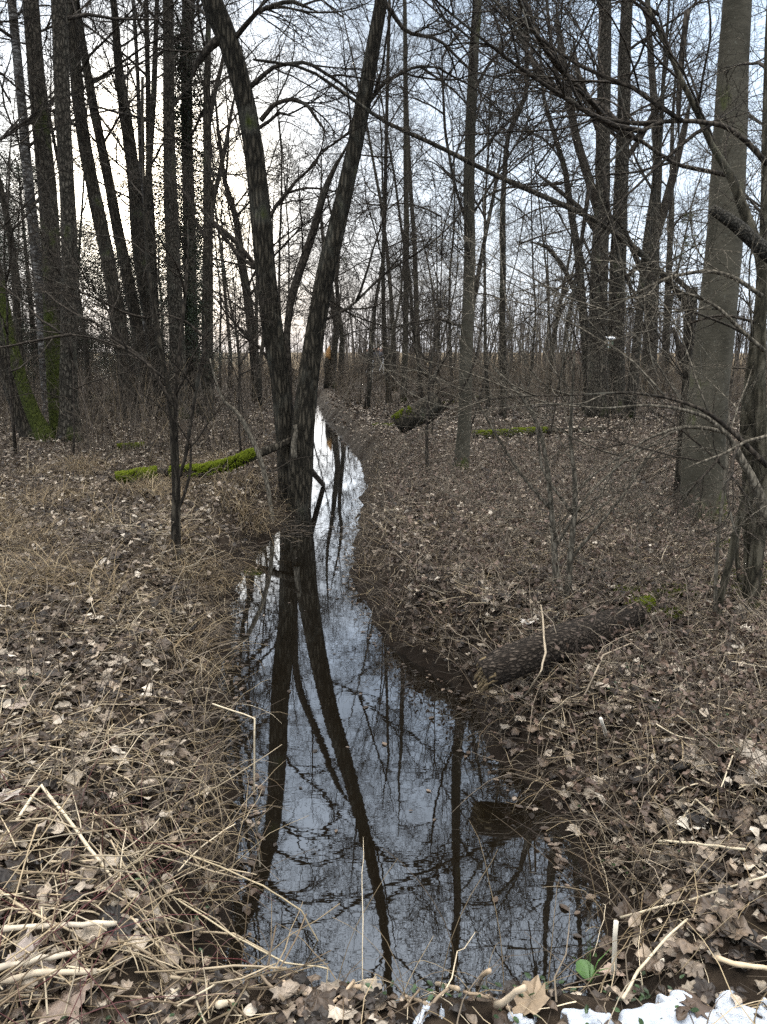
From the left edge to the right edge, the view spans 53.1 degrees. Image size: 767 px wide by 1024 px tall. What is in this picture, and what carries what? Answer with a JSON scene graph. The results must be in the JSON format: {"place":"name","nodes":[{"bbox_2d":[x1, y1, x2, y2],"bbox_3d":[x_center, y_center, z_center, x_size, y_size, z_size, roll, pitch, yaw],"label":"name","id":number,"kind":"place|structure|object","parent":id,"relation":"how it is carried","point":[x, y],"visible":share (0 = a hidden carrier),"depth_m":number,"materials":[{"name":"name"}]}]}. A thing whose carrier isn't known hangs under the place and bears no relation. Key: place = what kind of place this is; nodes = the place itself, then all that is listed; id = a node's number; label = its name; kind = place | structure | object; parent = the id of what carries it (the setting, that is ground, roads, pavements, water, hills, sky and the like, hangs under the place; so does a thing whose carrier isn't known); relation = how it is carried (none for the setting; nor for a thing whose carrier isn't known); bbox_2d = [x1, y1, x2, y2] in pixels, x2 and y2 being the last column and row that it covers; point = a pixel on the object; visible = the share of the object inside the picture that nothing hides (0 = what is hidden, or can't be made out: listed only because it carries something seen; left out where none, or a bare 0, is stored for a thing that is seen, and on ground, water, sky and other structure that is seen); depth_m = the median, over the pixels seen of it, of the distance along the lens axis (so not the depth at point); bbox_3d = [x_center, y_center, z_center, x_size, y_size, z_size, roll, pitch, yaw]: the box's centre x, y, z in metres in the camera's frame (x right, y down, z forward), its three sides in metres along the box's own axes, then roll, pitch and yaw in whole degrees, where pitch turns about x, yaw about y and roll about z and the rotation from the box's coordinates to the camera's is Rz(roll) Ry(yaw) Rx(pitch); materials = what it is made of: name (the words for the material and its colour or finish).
{"place":"outdoors","nodes":[
{"label":"outdoors","id":0,"kind":"place"},
{"bbox_2d":[0,352,766,1023],"bbox_3d":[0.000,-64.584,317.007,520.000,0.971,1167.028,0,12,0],"label":"ground","id":1,"kind":"structure","parent":0,"point":[712,972],"depth_m":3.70,"materials":[{"name":"brown plant"}]},
{"bbox_2d":[6,929,56,973],"bbox_3d":[-0.955,1.204,2.101,0.140,0.042,0.151,31,8,40],"label":"maple leaf","id":2,"kind":"object","parent":1,"relation":"on","point":[24,942],"visible":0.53,"depth_m":2.10,"materials":[{"name":"beige plant"}]},
{"bbox_2d":[0,949,77,971],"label":"dry stalk","id":3,"kind":"object","parent":1,"relation":"on","point":[8,965],"visible":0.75,"depth_m":2.06,"materials":[{"name":"plant"}]},
{"bbox_2d":[0,968,96,985],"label":"dry stalk","id":4,"kind":"object","parent":1,"relation":"on","point":[45,971],"visible":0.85,"depth_m":2.02,"materials":[{"name":"plant"}]},
{"bbox_2d":[0,0,99,441],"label":"mossy tree","id":5,"kind":"object","parent":1,"relation":"on","point":[35,418],"visible":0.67,"depth_m":13.11,"materials":[{"name":"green plant"}]},
{"bbox_2d":[0,3,108,366],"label":"edge tree","id":6,"kind":"object","parent":1,"relation":"on","point":[16,304],"visible":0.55,"depth_m":15.52,"materials":[{"name":"brown plant"}]},
{"bbox_2d":[0,146,108,392],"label":"evergreen tree","id":7,"kind":"object","parent":1,"relation":"on","point":[28,304],"visible":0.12,"depth_m":23.48,"materials":[{"name":"plant"}]},
{"bbox_2d":[0,0,113,411],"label":"background tree","id":8,"kind":"object","parent":1,"relation":"on","point":[79,295],"visible":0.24,"depth_m":18.54,"materials":[{"name":"brown plant"}]},
{"bbox_2d":[0,0,120,452],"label":"sapling","id":9,"kind":"object","parent":1,"relation":"on","point":[9,368],"visible":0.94,"depth_m":10.94,"materials":[{"name":"brown plant"}]},
{"bbox_2d":[0,0,120,314],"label":"background tree","id":10,"kind":"object","parent":1,"relation":"on","point":[4,91],"visible":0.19,"depth_m":23.07,"materials":[{"name":"brown wood"}]},
{"bbox_2d":[38,977,93,1022],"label":"maple leaf","id":11,"kind":"object","parent":1,"relation":"on","point":[58,1007],"visible":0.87,"depth_m":1.95,"materials":[{"name":"brown plant"}]},
{"bbox_2d":[15,784,123,890],"bbox_3d":[-1.051,1.077,2.470,0.493,0.183,0.168,10,15,39],"label":"dry stalk","id":12,"kind":"object","parent":1,"relation":"on","point":[81,837],"visible":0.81,"depth_m":2.56,"materials":[{"name":"plant"}]},
{"bbox_2d":[0,1,141,439],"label":"brown tree","id":13,"kind":"object","parent":1,"relation":"on","point":[23,426],"visible":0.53,"depth_m":13.45,"materials":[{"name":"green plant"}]},
{"bbox_2d":[14,209,137,391],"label":"evergreen tree","id":14,"kind":"object","parent":1,"relation":"on","point":[90,300],"visible":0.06,"depth_m":26.62,"materials":[{"name":"plant"}]},
{"bbox_2d":[4,0,150,391],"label":"background tree","id":15,"kind":"object","parent":1,"relation":"on","point":[82,208],"visible":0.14,"depth_m":24.27,"materials":[{"name":"brown plant"}]},
{"bbox_2d":[22,0,134,435],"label":"mossy tree","id":16,"kind":"object","parent":1,"relation":"on","point":[46,142],"visible":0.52,"depth_m":13.46,"materials":[{"name":"brown plant"}]},
{"bbox_2d":[3,918,157,932],"bbox_3d":[-0.845,1.233,2.232,0.442,0.211,0.141,-9,15,-37],"label":"dry stalk","id":17,"kind":"object","parent":1,"relation":"on","point":[8,928],"visible":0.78,"depth_m":2.17,"materials":[{"name":"plant"}]},
{"bbox_2d":[0,0,178,422],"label":"slanted tree","id":18,"kind":"object","parent":1,"relation":"on","point":[102,225],"visible":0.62,"depth_m":16.29,"materials":[{"name":"brown plant"}]},
{"bbox_2d":[0,143,196,453],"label":"sapling","id":19,"kind":"object","parent":1,"relation":"on","point":[63,326],"visible":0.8,"depth_m":11.69,"materials":[{"name":"brown plant"}]},
{"bbox_2d":[13,188,187,418],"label":"sapling","id":20,"kind":"object","parent":1,"relation":"on","point":[116,321],"visible":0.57,"depth_m":16.53,"materials":[{"name":"brown plant"}]},
{"bbox_2d":[0,0,203,420],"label":"birch tree","id":21,"kind":"object","parent":1,"relation":"on","point":[17,49],"visible":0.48,"depth_m":16.77,"materials":[{"name":"brown plant"}]},
{"bbox_2d":[43,0,161,352],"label":"birch tree","id":22,"kind":"object","parent":1,"relation":"on","point":[134,85],"visible":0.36,"depth_m":18.24,"materials":[{"name":"brown plant"}]},
{"bbox_2d":[7,0,216,418],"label":"slanted tree","id":23,"kind":"object","parent":1,"relation":"on","point":[131,307],"visible":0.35,"depth_m":17.31,"materials":[{"name":"brown plant"}]},
{"bbox_2d":[0,0,240,316],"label":"background tree","id":24,"kind":"object","parent":1,"relation":"on","point":[124,202],"visible":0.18,"depth_m":19.98,"materials":[{"name":"brown plant"}]},
{"bbox_2d":[16,0,227,323],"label":"thin trunk","id":25,"kind":"object","parent":1,"relation":"on","point":[142,72],"visible":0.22,"depth_m":18.37,"materials":[{"name":"brown wood"}]},
{"bbox_2d":[78,238,168,394],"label":"evergreen tree","id":26,"kind":"object","parent":1,"relation":"on","point":[95,294],"visible":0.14,"depth_m":24.81,"materials":[{"name":"plant"}]},
{"bbox_2d":[47,0,202,443],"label":"mossy tree","id":27,"kind":"object","parent":1,"relation":"on","point":[64,145],"visible":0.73,"depth_m":12.79,"materials":[{"name":"brown plant"}]},
{"bbox_2d":[69,0,204,417],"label":"dark tree","id":28,"kind":"object","parent":1,"relation":"on","point":[117,53],"visible":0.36,"depth_m":17.58,"materials":[{"name":"brown plant"}]},
{"bbox_2d":[0,0,273,416],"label":"background tree","id":29,"kind":"object","parent":1,"relation":"on","point":[150,139],"visible":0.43,"depth_m":16.85,"materials":[{"name":"brown wood"}]},
{"bbox_2d":[0,77,296,559],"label":"tree","id":30,"kind":"object","parent":1,"relation":"on","point":[176,474],"visible":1,"depth_m":5.72,"materials":[{"name":"brown plant"}]},
{"bbox_2d":[94,111,260,368],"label":"evergreen tree","id":31,"kind":"object","parent":1,"relation":"on","point":[158,205],"visible":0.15,"depth_m":23.26,"materials":[{"name":"brown plant"}]},
{"bbox_2d":[72,0,308,422],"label":"forked tree","id":32,"kind":"object","parent":1,"relation":"on","point":[206,253],"visible":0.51,"depth_m":15.78,"materials":[{"name":"brown plant"}]},
{"bbox_2d":[109,437,290,483],"bbox_3d":[-2.209,-0.631,9.418,2.228,0.511,0.267,-2,12,-11],"label":"mossy branch","id":33,"kind":"object","parent":1,"relation":"on","point":[242,458],"visible":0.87,"depth_m":9.37,"materials":[{"name":"green plant"}]},
{"bbox_2d":[95,0,308,420],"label":"thick tree","id":34,"kind":"object","parent":1,"relation":"on","point":[169,117],"visible":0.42,"depth_m":16.96,"materials":[{"name":"brown plant"}]},
{"bbox_2d":[138,0,269,415],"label":"ivy tree","id":35,"kind":"object","parent":1,"relation":"on","point":[186,107],"visible":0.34,"depth_m":18.02,"materials":[{"name":"brown plant"}]},
{"bbox_2d":[98,29,316,405],"bbox_3d":[-4.460,-7.920,20.867,6.354,10.331,5.547,-5,13,-24],"label":"background tree","id":36,"kind":"object","parent":1,"relation":"on","point":[259,384],"visible":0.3,"depth_m":21.36,"materials":[{"name":"brown plant"}]},
{"bbox_2d":[115,117,356,451],"bbox_3d":[-1.880,-3.124,11.678,2.646,4.663,3.952,9,15,37],"label":"sapling","id":37,"kind":"object","parent":1,"relation":"on","point":[250,345],"visible":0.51,"depth_m":10.97,"materials":[{"name":"brown plant"}]},
{"bbox_2d":[107,9,373,402],"bbox_3d":[-3.908,-8.688,22.023,7.750,11.385,5.056,8,14,33],"label":"crooked tree","id":38,"kind":"object","parent":1,"relation":"on","point":[304,224],"visible":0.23,"depth_m":21.79,"materials":[{"name":"brown plant"}]},
{"bbox_2d":[160,141,346,439],"bbox_3d":[-2.139,-3.586,13.260,3.254,4.912,2.275,-6,13,-26],"label":"sapling","id":39,"kind":"object","parent":1,"relation":"on","point":[257,312],"visible":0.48,"depth_m":13.11,"materials":[{"name":"brown plant"}]},
{"bbox_2d":[168,319,343,522],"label":"tree","id":40,"kind":"object","parent":1,"relation":"on","point":[247,429],"visible":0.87,"depth_m":8.63,"materials":[{"name":"brown plant"}]},
{"bbox_2d":[95,0,454,503],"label":"leaning tree","id":41,"kind":"object","parent":1,"relation":"on","point":[226,37],"visible":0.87,"depth_m":9.22,"materials":[{"name":"brown plant"}]},
{"bbox_2d":[200,0,352,364],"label":"background tree","id":42,"kind":"object","parent":1,"relation":"on","point":[280,221],"visible":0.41,"depth_m":21.72,"materials":[{"name":"brown plant"}]},
{"bbox_2d":[234,49,352,357],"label":"background tree","id":43,"kind":"object","parent":1,"relation":"on","point":[288,223],"visible":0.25,"depth_m":30.08,"materials":[{"name":"brown plant"}]},
{"bbox_2d":[250,157,377,346],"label":"background tree","id":44,"kind":"object","parent":1,"relation":"on","point":[356,290],"visible":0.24,"depth_m":31.86,"materials":[{"name":"brown plant"}]},
{"bbox_2d":[274,121,391,388],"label":"dark tree","id":45,"kind":"object","parent":1,"relation":"on","point":[334,349],"visible":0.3,"depth_m":31.20,"materials":[{"name":"brown wood"}]},
{"bbox_2d":[273,0,428,390],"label":"background tree","id":46,"kind":"object","parent":1,"relation":"on","point":[391,292],"visible":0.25,"depth_m":29.76,"materials":[{"name":"brown wood"}]},
{"bbox_2d":[273,79,451,385],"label":"crooked tree","id":47,"kind":"object","parent":1,"relation":"on","point":[341,351],"visible":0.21,"depth_m":32.46,"materials":[{"name":"brown plant"}]},
{"bbox_2d":[327,285,422,396],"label":"sapling","id":48,"kind":"object","parent":1,"relation":"on","point":[374,344],"visible":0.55,"depth_m":22.75,"materials":[{"name":"brown plant"}]},
{"bbox_2d":[2,608,759,1023],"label":"fallen leaves","id":49,"kind":"object","parent":1,"relation":"on","point":[586,1010],"visible":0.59,"depth_m":2.08,"materials":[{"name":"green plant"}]},
{"bbox_2d":[0,421,766,1023],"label":"dry grass","id":50,"kind":"structure","parent":1,"relation":"on","point":[166,485],"depth_m":4.66,"materials":[{"name":"brown plant"}]},
{"bbox_2d":[0,498,766,1023],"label":"straw stalks","id":51,"kind":"object","parent":1,"relation":"on","point":[72,982],"visible":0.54,"depth_m":2.59,"materials":[{"name":"beige plant"}]},
{"bbox_2d":[0,335,766,462],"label":"thicket","id":52,"kind":"object","parent":1,"relation":"on","point":[96,390],"visible":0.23,"depth_m":19.70,"materials":[{"name":"plant"}]},
{"bbox_2d":[270,0,500,397],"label":"background tree","id":53,"kind":"object","parent":1,"relation":"on","point":[379,260],"visible":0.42,"depth_m":21.12,"materials":[{"name":"brown plant"}]},
{"bbox_2d":[7,253,766,375],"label":"woodland","id":54,"kind":"object","parent":1,"relation":"on","point":[527,331],"visible":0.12,"depth_m":52.71,"materials":[{"name":"plant"}]},
{"bbox_2d":[294,0,482,408],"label":"background tree","id":55,"kind":"object","parent":1,"relation":"on","point":[376,295],"visible":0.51,"depth_m":19.98,"materials":[{"name":"brown plant"}]},
{"bbox_2d":[325,0,452,402],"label":"tree","id":56,"kind":"object","parent":1,"relation":"on","point":[386,176],"visible":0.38,"depth_m":22.07,"materials":[{"name":"brown plant"}]},
{"bbox_2d":[331,0,455,402],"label":"tree","id":57,"kind":"object","parent":1,"relation":"on","point":[405,361],"visible":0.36,"depth_m":22.55,"materials":[{"name":"brown plant"}]},
{"bbox_2d":[372,60,447,374],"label":"tree","id":58,"kind":"object","parent":1,"relation":"on","point":[411,200],"visible":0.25,"depth_m":35.52,"materials":[{"name":"brown plant"}]},
{"bbox_2d":[347,245,477,403],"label":"sapling","id":59,"kind":"object","parent":1,"relation":"on","point":[411,314],"visible":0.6,"depth_m":18.29,"materials":[{"name":"brown plant"}]},
{"bbox_2d":[200,0,625,511],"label":"leaning tree","id":60,"kind":"object","parent":1,"relation":"on","point":[299,490],"visible":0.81,"depth_m":9.12,"materials":[{"name":"brown plant"}]},
{"bbox_2d":[391,392,443,433],"bbox_3d":[0.591,-1.710,13.301,0.948,0.721,0.418,-3,12,-16],"label":"tilted log","id":61,"kind":"object","parent":1,"relation":"on","point":[409,422],"visible":0.97,"depth_m":13.15,"materials":[{"name":"brown wood"}]},
{"bbox_2d":[88,608,766,1023],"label":"bank stems","id":62,"kind":"object","parent":1,"relation":"on","point":[624,936],"visible":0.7,"depth_m":2.50,"materials":[{"name":"plant"}]},
{"bbox_2d":[271,0,611,472],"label":"slender tree","id":63,"kind":"object","parent":1,"relation":"on","point":[463,438],"visible":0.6,"depth_m":9.76,"materials":[{"name":"brown plant"}]},
{"bbox_2d":[359,279,530,452],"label":"sapling","id":64,"kind":"object","parent":1,"relation":"on","point":[430,353],"visible":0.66,"depth_m":13.62,"materials":[{"name":"brown plant"}]},
{"bbox_2d":[370,49,533,391],"bbox_3d":[2.372,-9.752,25.612,4.374,11.854,4.736,-10,15,-39],"label":"background tree","id":65,"kind":"object","parent":1,"relation":"on","point":[450,280],"visible":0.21,"depth_m":25.68,"materials":[{"name":"brown plant"}]},
{"bbox_2d":[333,111,574,476],"bbox_3d":[0.575,-2.412,9.223,2.377,4.331,2.932,-7,14,-29],"label":"sapling","id":66,"kind":"object","parent":1,"relation":"on","point":[428,397],"visible":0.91,"depth_m":8.98,"materials":[{"name":"brown plant"}]},
{"bbox_2d":[392,119,528,368],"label":"background tree","id":67,"kind":"object","parent":1,"relation":"on","point":[436,255],"visible":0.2,"depth_m":29.21,"materials":[{"name":"brown plant"}]},
{"bbox_2d":[253,0,753,504],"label":"tree","id":68,"kind":"object","parent":1,"relation":"on","point":[685,374],"visible":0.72,"depth_m":7.42,"materials":[{"name":"brown plant"}]},
{"bbox_2d":[444,0,589,388],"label":"background tree","id":69,"kind":"object","parent":1,"relation":"on","point":[533,254],"visible":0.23,"depth_m":25.20,"materials":[{"name":"brown plant"}]},
{"bbox_2d":[376,7,661,435],"bbox_3d":[1.772,-3.549,10.818,4.114,5.866,2.257,3,12,16],"label":"sapling","id":70,"kind":"object","parent":1,"relation":"on","point":[540,236],"visible":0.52,"depth_m":10.83,"materials":[{"name":"brown plant"}]},
{"bbox_2d":[427,0,612,418],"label":"ivy tree","id":71,"kind":"object","parent":1,"relation":"on","point":[503,222],"visible":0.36,"depth_m":18.00,"materials":[{"name":"brown plant"}]},
{"bbox_2d":[409,0,643,408],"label":"background tree","id":72,"kind":"object","parent":1,"relation":"on","point":[485,312],"visible":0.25,"depth_m":20.61,"materials":[{"name":"brown plant"}]},
{"bbox_2d":[320,205,766,626],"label":"shrub","id":73,"kind":"object","parent":1,"relation":"on","point":[556,543],"visible":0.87,"depth_m":4.67,"materials":[{"name":"brown plant"}]},
{"bbox_2d":[330,3,766,620],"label":"multistem tree","id":74,"kind":"object","parent":1,"relation":"on","point":[750,489],"visible":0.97,"depth_m":4.22,"materials":[{"name":"brown plant"}]},
{"bbox_2d":[472,426,627,438],"bbox_3d":[3.305,-1.570,15.016,3.370,0.234,0.258,-4,12,-18],"label":"fallen log","id":75,"kind":"object","parent":1,"relation":"on","point":[485,432],"visible":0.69,"depth_m":14.78,"materials":[{"name":"green wood"}]},
{"bbox_2d":[446,0,668,410],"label":"slanting tree","id":76,"kind":"object","parent":1,"relation":"on","point":[584,351],"visible":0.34,"depth_m":19.49,"materials":[{"name":"brown plant"}]},
{"bbox_2d":[476,4,640,392],"bbox_3d":[4.503,-10.827,25.401,6.405,13.934,5.773,-7,14,-31],"label":"background tree","id":77,"kind":"object","parent":1,"relation":"on","point":[547,295],"visible":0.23,"depth_m":26.18,"materials":[{"name":"brown plant"}]},
{"bbox_2d":[487,157,630,381],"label":"background tree","id":78,"kind":"object","parent":1,"relation":"on","point":[554,332],"visible":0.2,"depth_m":36.43,"materials":[{"name":"brown wood"}]},
{"bbox_2d":[473,595,663,693],"bbox_3d":[1.129,0.690,4.303,1.655,0.273,0.288,-10,15,-39],"label":"fallen log","id":79,"kind":"object","parent":1,"relation":"on","point":[514,660],"visible":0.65,"depth_m":3.94,"materials":[{"name":"wood"}]},
{"bbox_2d":[372,401,766,618],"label":"moss cushions","id":80,"kind":"object","parent":1,"relation":"on","point":[668,592],"visible":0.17,"depth_m":5.09,"materials":[{"name":"green plant"}]},
{"bbox_2d":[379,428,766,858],"bbox_3d":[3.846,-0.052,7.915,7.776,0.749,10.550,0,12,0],"label":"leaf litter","id":81,"kind":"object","parent":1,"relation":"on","point":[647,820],"visible":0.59,"depth_m":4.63,"materials":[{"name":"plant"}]},
{"bbox_2d":[380,0,766,610],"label":"bent tree","id":82,"kind":"object","parent":1,"relation":"on","point":[752,239],"visible":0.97,"depth_m":4.11,"materials":[{"name":"brown plant"}]},
{"bbox_2d":[403,235,766,600],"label":"shrub","id":83,"kind":"object","parent":1,"relation":"on","point":[573,530],"visible":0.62,"depth_m":4.76,"materials":[{"name":"brown plant"}]},
{"bbox_2d":[413,990,766,1023],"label":"snow","id":84,"kind":"structure","parent":1,"relation":"on","point":[664,1008],"depth_m":1.96,"materials":[{"name":"white snow"}]},
{"bbox_2d":[512,975,548,1015],"bbox_3d":[0.377,1.270,2.019,0.116,0.019,0.108,-39,22,-28],"label":"maple leaf","id":85,"kind":"object","parent":84,"relation":"on","point":[537,1000],"visible":0.84,"depth_m":2.01,"materials":[{"name":"beige plant"}]},
{"bbox_2d":[480,0,763,414],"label":"old tree","id":86,"kind":"object","parent":1,"relation":"on","point":[627,102],"visible":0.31,"depth_m":18.57,"materials":[{"name":"brown plant"}]},
{"bbox_2d":[504,0,764,417],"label":"old tree","id":87,"kind":"object","parent":1,"relation":"on","point":[603,161],"visible":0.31,"depth_m":17.67,"materials":[{"name":"brown plant"}]},
{"bbox_2d":[522,0,751,524],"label":"beech tree","id":88,"kind":"object","parent":1,"relation":"on","point":[741,15],"visible":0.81,"depth_m":6.75,"materials":[{"name":"grey plant"}]},
{"bbox_2d":[554,0,764,393],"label":"mistletoe tree","id":89,"kind":"object","parent":1,"relation":"on","point":[676,158],"visible":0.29,"depth_m":25.15,"materials":[{"name":"brown plant"}]},
{"bbox_2d":[592,0,761,390],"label":"thin trunk","id":90,"kind":"object","parent":1,"relation":"on","point":[671,223],"visible":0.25,"depth_m":27.83,"materials":[{"name":"brown wood"}]},
{"bbox_2d":[605,0,749,419],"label":"background tree","id":91,"kind":"object","parent":1,"relation":"on","point":[653,200],"visible":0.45,"depth_m":17.10,"materials":[{"name":"brown plant"}]},
{"bbox_2d":[632,150,766,381],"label":"sapling","id":92,"kind":"object","parent":1,"relation":"on","point":[702,222],"visible":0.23,"depth_m":15.51,"materials":[{"name":"brown plant"}]},
{"bbox_2d":[662,97,761,252],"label":"background tree","id":93,"kind":"object","parent":1,"relation":"on","point":[752,202],"visible":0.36,"depth_m":17.68,"materials":[{"name":"brown wood"}]},
{"bbox_2d":[664,0,765,300],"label":"background tree","id":94,"kind":"object","parent":1,"relation":"on","point":[676,42],"visible":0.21,"depth_m":20.15,"materials":[{"name":"brown wood"}]},
{"bbox_2d":[734,747,766,778],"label":"maple leaf","id":95,"kind":"object","parent":1,"relation":"on","point":[763,757],"visible":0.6,"depth_m":2.97,"materials":[{"name":"beige plant"}]},
{"bbox_2d":[0,0,766,352],"label":"sky","id":96,"kind":"structure","parent":0,"point":[261,24],"materials":[{"name":"white"}]},
{"bbox_2d":[215,403,605,1002],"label":"water","id":97,"kind":"structure","parent":0,"point":[369,786],"depth_m":3.44,"materials":[{"name":"black liquid"}]},
{"bbox_2d":[113,844,318,940],"bbox_3d":[-0.539,1.310,2.606,0.639,0.391,0.315,0,12,0],"label":"dry stalk","id":98,"kind":"object","parent":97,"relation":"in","point":[262,885],"visible":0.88,"depth_m":2.64,"materials":[{"name":"plant"}]},
{"bbox_2d":[219,462,596,937],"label":"floating leaves","id":99,"kind":"object","parent":97,"relation":"on","point":[495,898],"visible":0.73,"depth_m":3.53,"materials":[{"name":"brown plant"}]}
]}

